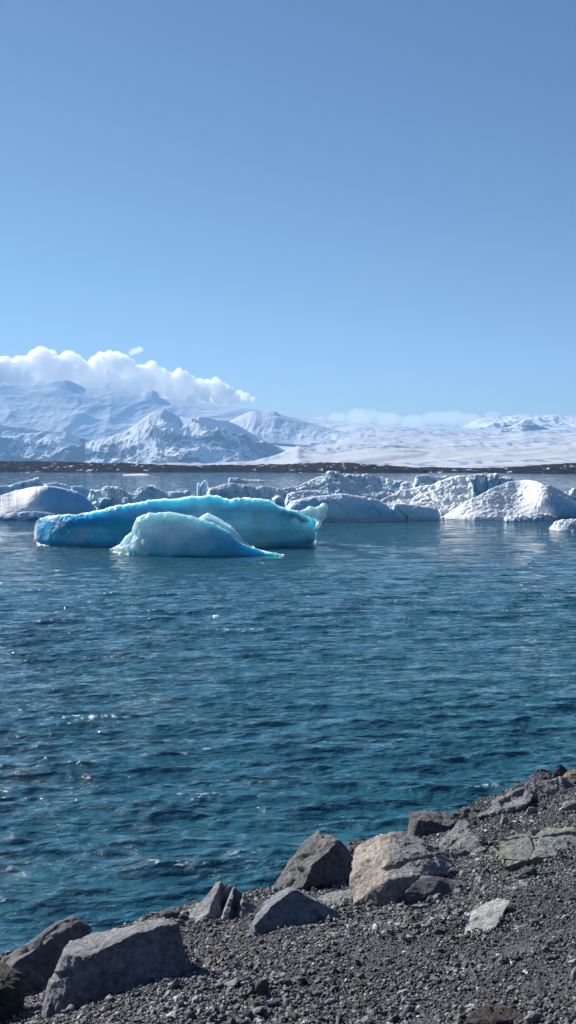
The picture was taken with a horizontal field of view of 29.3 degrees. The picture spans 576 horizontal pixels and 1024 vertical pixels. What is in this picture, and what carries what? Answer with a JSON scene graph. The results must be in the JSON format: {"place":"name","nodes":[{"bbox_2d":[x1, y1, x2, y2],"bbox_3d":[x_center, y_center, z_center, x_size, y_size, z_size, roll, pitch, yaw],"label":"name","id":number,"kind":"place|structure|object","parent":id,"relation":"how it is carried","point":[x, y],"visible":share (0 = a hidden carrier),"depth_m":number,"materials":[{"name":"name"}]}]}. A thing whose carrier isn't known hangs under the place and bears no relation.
{"place":"outdoors","nodes":[
{"label":"outdoors","id":0,"kind":"place"},
{"bbox_2d":[0,425,89,462],"bbox_3d":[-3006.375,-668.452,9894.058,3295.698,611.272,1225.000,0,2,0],"label":"mountain cliffs","id":1,"kind":"structure","parent":0,"point":[18,444],"depth_m":9858.73,"materials":[{"name":"white snow"}]},
{"bbox_2d":[0,380,362,450],"bbox_3d":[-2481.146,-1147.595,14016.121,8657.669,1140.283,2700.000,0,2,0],"label":"mountain massif","id":2,"kind":"structure","parent":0,"point":[88,414],"depth_m":14006.76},
{"bbox_2d":[85,409,285,463],"bbox_3d":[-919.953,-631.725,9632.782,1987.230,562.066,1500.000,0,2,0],"label":"mountain ridge","id":3,"kind":"structure","parent":0,"point":[163,436],"depth_m":9386.27,"materials":[{"name":"white snow"}]},
{"bbox_2d":[0,461,426,472],"bbox_3d":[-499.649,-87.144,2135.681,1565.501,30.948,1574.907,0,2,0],"label":"moraine","id":4,"kind":"structure","parent":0,"point":[63,467],"depth_m":1953.47,"materials":[{"name":"black gravel"}]},
{"bbox_2d":[0,473,575,953],"bbox_3d":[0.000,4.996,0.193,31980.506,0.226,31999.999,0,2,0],"label":"lake","id":5,"kind":"structure","parent":0,"point":[168,739],"depth_m":24.39,"materials":[{"name":"liquid"}]},
{"bbox_2d":[0,477,46,495],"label":"iceberg","id":6,"kind":"object","parent":5,"relation":"on","point":[34,482],"visible":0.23,"depth_m":171.73,"materials":[{"name":"white ice"}]},
{"bbox_2d":[0,486,97,520],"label":"iceberg","id":7,"kind":"object","parent":5,"relation":"on","point":[32,503],"visible":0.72,"depth_m":114.00,"materials":[{"name":"white ice"}]},
{"bbox_2d":[47,482,71,489],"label":"iceberg","id":8,"kind":"object","parent":5,"relation":"on","point":[60,485],"visible":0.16,"depth_m":181.30,"materials":[{"name":"white ice"}]},
{"bbox_2d":[71,486,89,497],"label":"iceberg","id":9,"kind":"object","parent":5,"relation":"on","point":[84,491],"visible":0.28,"depth_m":167.25,"materials":[{"name":"blue ice"}]},
{"bbox_2d":[87,486,140,509],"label":"iceberg","id":10,"kind":"object","parent":5,"relation":"on","point":[105,497],"visible":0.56,"depth_m":136.84,"materials":[{"name":"white ice"}]},
{"bbox_2d":[134,485,192,501],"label":"iceberg","id":11,"kind":"object","parent":5,"relation":"on","point":[148,492],"visible":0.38,"depth_m":147.73,"materials":[{"name":"white ice"}]},
{"bbox_2d":[34,494,327,546],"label":"iceberg","id":12,"kind":"object","parent":5,"relation":"on","point":[257,522],"visible":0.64,"depth_m":71.48,"materials":[{"name":"blue ice"}]},
{"bbox_2d":[110,512,284,555],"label":"iceberg","id":13,"kind":"object","parent":5,"relation":"on","point":[167,534],"visible":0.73,"depth_m":64.25,"materials":[{"name":"blue ice"}]},
{"bbox_2d":[196,483,199,495],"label":"iceberg","id":14,"kind":"object","parent":5,"relation":"on","point":[198,489],"visible":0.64,"depth_m":170.95,"materials":[{"name":"white ice"}]},
{"bbox_2d":[200,480,208,495],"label":"iceberg","id":15,"kind":"object","parent":5,"relation":"on","point":[204,488],"visible":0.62,"depth_m":171.01,"materials":[{"name":"ice"}]},
{"bbox_2d":[206,483,286,502],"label":"iceberg","id":16,"kind":"object","parent":5,"relation":"on","point":[235,490],"visible":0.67,"depth_m":166.94,"materials":[{"name":"white ice"}]},
{"bbox_2d":[228,478,264,481],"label":"iceberg","id":17,"kind":"object","parent":5,"relation":"on","point":[238,480],"visible":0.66,"depth_m":433.41,"materials":[{"name":"white ice"}]},
{"bbox_2d":[285,490,322,507],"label":"iceberg","id":18,"kind":"object","parent":5,"relation":"on","point":[292,496],"visible":0.38,"depth_m":135.29,"materials":[{"name":"white ice"}]},
{"bbox_2d":[281,471,402,499],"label":"iceberg","id":19,"kind":"object","parent":5,"relation":"on","point":[367,486],"visible":0.57,"depth_m":183.15,"materials":[{"name":"white ice"}]},
{"bbox_2d":[286,494,440,521],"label":"iceberg","id":20,"kind":"object","parent":5,"relation":"on","point":[346,508],"visible":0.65,"depth_m":106.12,"materials":[{"name":"white ice"}]},
{"bbox_2d":[399,474,449,489],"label":"iceberg","id":21,"kind":"object","parent":5,"relation":"on","point":[423,480],"visible":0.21,"depth_m":154.56,"materials":[{"name":"white ice"}]},
{"bbox_2d":[380,475,476,514],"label":"iceberg","id":22,"kind":"object","parent":5,"relation":"on","point":[445,496],"visible":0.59,"depth_m":125.33,"materials":[{"name":"white ice"}]},
{"bbox_2d":[461,473,513,495],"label":"iceberg","id":23,"kind":"object","parent":5,"relation":"on","point":[482,483],"visible":0.33,"depth_m":147.55,"materials":[{"name":"white ice"}]},
{"bbox_2d":[441,480,575,521],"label":"iceberg","id":24,"kind":"object","parent":5,"relation":"on","point":[525,500],"visible":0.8,"depth_m":109.84,"materials":[{"name":"white ice"}]},
{"bbox_2d":[547,485,571,499],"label":"iceberg","id":25,"kind":"object","parent":5,"relation":"on","point":[559,492],"visible":0.19,"depth_m":172.39,"materials":[{"name":"blue ice"}]},
{"bbox_2d":[549,519,575,530],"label":"iceberg","id":26,"kind":"object","parent":5,"relation":"on","point":[565,525],"visible":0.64,"depth_m":90.05,"materials":[{"name":"white ice"}]},
{"bbox_2d":[565,488,575,498],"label":"iceberg","id":27,"kind":"object","parent":5,"relation":"on","point":[571,493],"visible":0.41,"depth_m":185.49,"materials":[{"name":"white ice"}]},
{"bbox_2d":[0,0,575,427],"label":"sky","id":28,"kind":"structure","parent":0,"point":[354,211],"materials":[{"name":"blue"}]},
{"bbox_2d":[0,780,575,1023],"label":"shore","id":29,"kind":"structure","parent":0,"point":[505,952],"depth_m":7.37,"materials":[{"name":"grey gravel"}]},
{"bbox_2d":[0,963,24,1022],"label":"boulder","id":30,"kind":"object","parent":29,"relation":"on","point":[12,997],"visible":0.91,"depth_m":8.06,"materials":[{"name":"grey stone"}]},
{"bbox_2d":[4,916,91,992],"bbox_3d":[-2.027,3.836,9.195,0.711,0.741,0.884,0,2,0],"label":"boulder","id":31,"kind":"object","parent":29,"relation":"on","point":[34,961],"visible":0.59,"depth_m":9.08,"materials":[{"name":"grey stone"}]},
{"bbox_2d":[41,917,192,1018],"bbox_3d":[-1.254,3.453,8.151,1.101,0.947,0.845,0,2,-6],"label":"boulder","id":32,"kind":"object","parent":29,"relation":"on","point":[94,966],"visible":0.8,"depth_m":7.84,"materials":[{"name":"grey stone"}]},
{"bbox_2d":[160,909,181,919],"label":"stone","id":33,"kind":"object","parent":29,"relation":"on","point":[168,913],"visible":0.6,"depth_m":10.80,"materials":[{"name":"grey stone"}]},
{"bbox_2d":[178,914,188,919],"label":"stone","id":34,"kind":"object","parent":29,"relation":"on","point":[183,916],"visible":0.91,"depth_m":10.62,"materials":[{"name":"grey stone"}]},
{"bbox_2d":[189,881,257,921],"bbox_3d":[-0.655,3.980,10.752,0.734,0.527,0.624,0,2,0],"label":"boulder","id":35,"kind":"object","parent":29,"relation":"on","point":[222,901],"visible":0.57,"depth_m":10.74,"materials":[{"name":"grey stone"}]},
{"bbox_2d":[252,1001,261,1006],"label":"stone","id":36,"kind":"object","parent":29,"relation":"on","point":[256,1003],"visible":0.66,"depth_m":6.89,"materials":[{"name":"grey stone"}]},
{"bbox_2d":[258,939,264,944],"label":"stone","id":37,"kind":"object","parent":29,"relation":"on","point":[261,941],"visible":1,"depth_m":8.68,"materials":[{"name":"grey stone"}]},
{"bbox_2d":[255,979,268,995],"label":"stone","id":38,"kind":"object","parent":29,"relation":"on","point":[261,986],"visible":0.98,"depth_m":7.05,"materials":[{"name":"grey stone"}]},
{"bbox_2d":[267,1000,280,1007],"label":"stone","id":39,"kind":"object","parent":29,"relation":"on","point":[270,1004],"visible":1,"depth_m":6.86,"materials":[{"name":"grey stone"}]},
{"bbox_2d":[248,887,339,936],"bbox_3d":[0.005,3.554,9.368,0.801,0.686,0.602,-1,3,-32],"label":"boulder","id":40,"kind":"object","parent":29,"relation":"on","point":[289,906],"visible":0.52,"depth_m":9.23,"materials":[{"name":"grey stone"}]},
{"bbox_2d":[273,830,352,889],"bbox_3d":[0.267,4.034,11.974,0.911,0.998,1.024,0,2,0],"label":"boulder","id":41,"kind":"object","parent":29,"relation":"on","point":[318,858],"visible":0.74,"depth_m":11.80,"materials":[{"name":"grey stone"}]},
{"bbox_2d":[313,990,322,996],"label":"stone","id":42,"kind":"object","parent":29,"relation":"on","point":[318,993],"visible":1,"depth_m":6.94,"materials":[{"name":"grey stone"}]},
{"bbox_2d":[324,998,335,1004],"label":"stone","id":43,"kind":"object","parent":29,"relation":"on","point":[330,1001],"visible":1,"depth_m":6.78,"materials":[{"name":"grey stone"}]},
{"bbox_2d":[317,889,352,903],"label":"boulder","id":44,"kind":"object","parent":29,"relation":"on","point":[331,897],"visible":0.34,"depth_m":10.44,"materials":[{"name":"grey stone"}]},
{"bbox_2d":[346,841,364,849],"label":"boulder","id":45,"kind":"object","parent":29,"relation":"on","point":[348,847],"visible":0.12,"depth_m":14.50,"materials":[{"name":"grey stone"}]},
{"bbox_2d":[384,958,391,962],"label":"stone","id":46,"kind":"object","parent":29,"relation":"on","point":[389,960],"visible":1,"depth_m":7.40,"materials":[{"name":"grey stone"}]},
{"bbox_2d":[349,831,454,905],"bbox_3d":[1.086,3.483,10.296,1.029,0.680,1.082,0,2,0],"label":"boulder","id":47,"kind":"object","parent":29,"relation":"on","point":[389,867],"visible":0.75,"depth_m":10.15,"materials":[{"name":"beige stone"}]},
{"bbox_2d":[418,903,429,908],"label":"stone","id":48,"kind":"object","parent":29,"relation":"on","point":[421,906],"visible":0.94,"depth_m":9.31,"materials":[{"name":"grey stone"}]},
{"bbox_2d":[408,811,455,836],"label":"boulder","id":49,"kind":"object","parent":29,"relation":"on","point":[423,823],"visible":0.55,"depth_m":14.58,"materials":[{"name":"grey stone"}]},
{"bbox_2d":[402,875,464,904],"bbox_3d":[1.287,3.428,9.674,0.609,0.448,0.411,0,2,0],"label":"boulder","id":50,"kind":"object","parent":29,"relation":"on","point":[422,888],"visible":0.4,"depth_m":9.56,"materials":[{"name":"grey stone"}]},
{"bbox_2d":[434,928,442,933],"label":"stone","id":51,"kind":"object","parent":29,"relation":"on","point":[437,930],"visible":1,"depth_m":7.78,"materials":[{"name":"grey stone"}]},
{"bbox_2d":[453,984,458,991],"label":"stone","id":52,"kind":"object","parent":29,"relation":"on","point":[456,986],"visible":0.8,"depth_m":6.41,"materials":[{"name":"grey stone"}]},
{"bbox_2d":[453,962,460,967],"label":"stone","id":53,"kind":"object","parent":29,"relation":"on","point":[456,964],"visible":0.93,"depth_m":7.01,"materials":[{"name":"grey stone"}]},
{"bbox_2d":[433,820,486,858],"bbox_3d":[1.839,3.771,12.082,0.560,0.562,0.980,0,2,0],"label":"boulder","id":54,"kind":"object","parent":29,"relation":"on","point":[461,838],"visible":0.72,"depth_m":11.90,"materials":[{"name":"grey stone"}]},
{"bbox_2d":[458,1005,463,1011],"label":"stone","id":55,"kind":"object","parent":29,"relation":"on","point":[460,1007],"visible":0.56,"depth_m":5.90,"materials":[{"name":"grey stone"}]},
{"bbox_2d":[451,806,481,819],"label":"boulder","id":56,"kind":"object","parent":29,"relation":"on","point":[468,812],"visible":0.41,"depth_m":15.14,"materials":[{"name":"grey stone"}]},
{"bbox_2d":[464,898,509,934],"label":"boulder","id":57,"kind":"object","parent":29,"relation":"on","point":[495,909],"visible":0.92,"depth_m":7.92,"materials":[{"name":"grey stone"}]},
{"bbox_2d":[464,1004,523,1023],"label":"boulder","id":58,"kind":"object","parent":29,"relation":"on","point":[490,1014],"visible":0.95,"depth_m":5.39,"materials":[{"name":"stone"}]},
{"bbox_2d":[500,816,507,824],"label":"stone","id":59,"kind":"object","parent":29,"relation":"on","point":[503,820],"visible":0.82,"depth_m":13.10,"materials":[{"name":"grey stone"}]},
{"bbox_2d":[477,787,532,818],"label":"boulder","id":60,"kind":"object","parent":29,"relation":"on","point":[517,800],"visible":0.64,"depth_m":15.07,"materials":[{"name":"grey stone"}]},
{"bbox_2d":[519,866,537,876],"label":"boulder","id":61,"kind":"object","parent":29,"relation":"on","point":[529,871],"visible":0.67,"depth_m":9.50,"materials":[{"name":"grey stone"}]},
{"bbox_2d":[526,807,538,814],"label":"stone","id":62,"kind":"object","parent":29,"relation":"on","point":[531,810],"visible":0.66,"depth_m":14.11,"materials":[{"name":"grey stone"}]},
{"bbox_2d":[492,827,575,870],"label":"boulder","id":63,"kind":"object","parent":29,"relation":"on","point":[520,851],"visible":0.59,"depth_m":10.34,"materials":[{"name":"grey stone"}]},
{"bbox_2d":[530,919,538,926],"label":"stone","id":64,"kind":"object","parent":29,"relation":"on","point":[533,922],"visible":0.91,"depth_m":7.55,"materials":[{"name":"grey stone"}]},
{"bbox_2d":[524,768,554,789],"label":"boulder","id":65,"kind":"object","parent":29,"relation":"on","point":[539,774],"visible":0.2,"depth_m":16.34,"materials":[{"name":"grey stone"}]},
{"bbox_2d":[545,955,554,961],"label":"stone","id":66,"kind":"object","parent":29,"relation":"on","point":[550,958],"visible":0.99,"depth_m":6.45,"materials":[{"name":"grey stone"}]},
{"bbox_2d":[527,776,575,801],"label":"boulder","id":67,"kind":"object","parent":29,"relation":"on","point":[541,789],"visible":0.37,"depth_m":15.70,"materials":[{"name":"grey stone"}]},
{"bbox_2d":[552,763,567,777],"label":"boulder","id":68,"kind":"object","parent":29,"relation":"on","point":[560,770],"visible":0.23,"depth_m":16.76,"materials":[{"name":"grey stone"}]},
{"bbox_2d":[561,801,575,810],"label":"stone","id":69,"kind":"object","parent":29,"relation":"on","point":[567,805],"visible":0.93,"depth_m":13.57,"materials":[{"name":"grey stone"}]},
{"bbox_2d":[563,769,575,781],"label":"boulder","id":70,"kind":"object","parent":29,"relation":"on","point":[570,775],"visible":0.31,"depth_m":16.34,"materials":[{"name":"beige stone"}]},
{"bbox_2d":[571,967,575,980],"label":"stone","id":71,"kind":"object","parent":29,"relation":"on","point":[573,974],"visible":0.85,"depth_m":6.02,"materials":[{"name":"grey stone"}]},
{"bbox_2d":[229,410,351,446],"bbox_3d":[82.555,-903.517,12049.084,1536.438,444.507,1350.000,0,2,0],"label":"mountain shoulder","id":72,"kind":"object","parent":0,"point":[274,428],"visible":0.82,"depth_m":11917.89},
{"bbox_2d":[152,424,575,467],"bbox_3d":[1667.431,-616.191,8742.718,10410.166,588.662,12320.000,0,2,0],"label":"glacier","id":73,"kind":"object","parent":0,"point":[424,446],"visible":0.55,"depth_m":6914.15,"materials":[{"name":"white ice"}]},
{"bbox_2d":[501,420,548,431],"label":"nunatak","id":74,"kind":"structure","parent":73,"relation":"on","point":[525,425],"depth_m":12055.25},
{"bbox_2d":[411,463,575,473],"bbox_3d":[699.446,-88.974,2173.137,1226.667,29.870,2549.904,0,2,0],"label":"moraine","id":75,"kind":"structure","parent":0,"point":[567,468],"depth_m":1735.62,"materials":[{"name":"black gravel"}]},
{"bbox_2d":[462,414,575,428],"bbox_3d":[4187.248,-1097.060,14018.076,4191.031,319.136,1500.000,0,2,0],"label":"ridge","id":76,"kind":"structure","parent":0,"point":[539,420],"depth_m":13978.16,"materials":[{"name":"white snow"}]}
]}

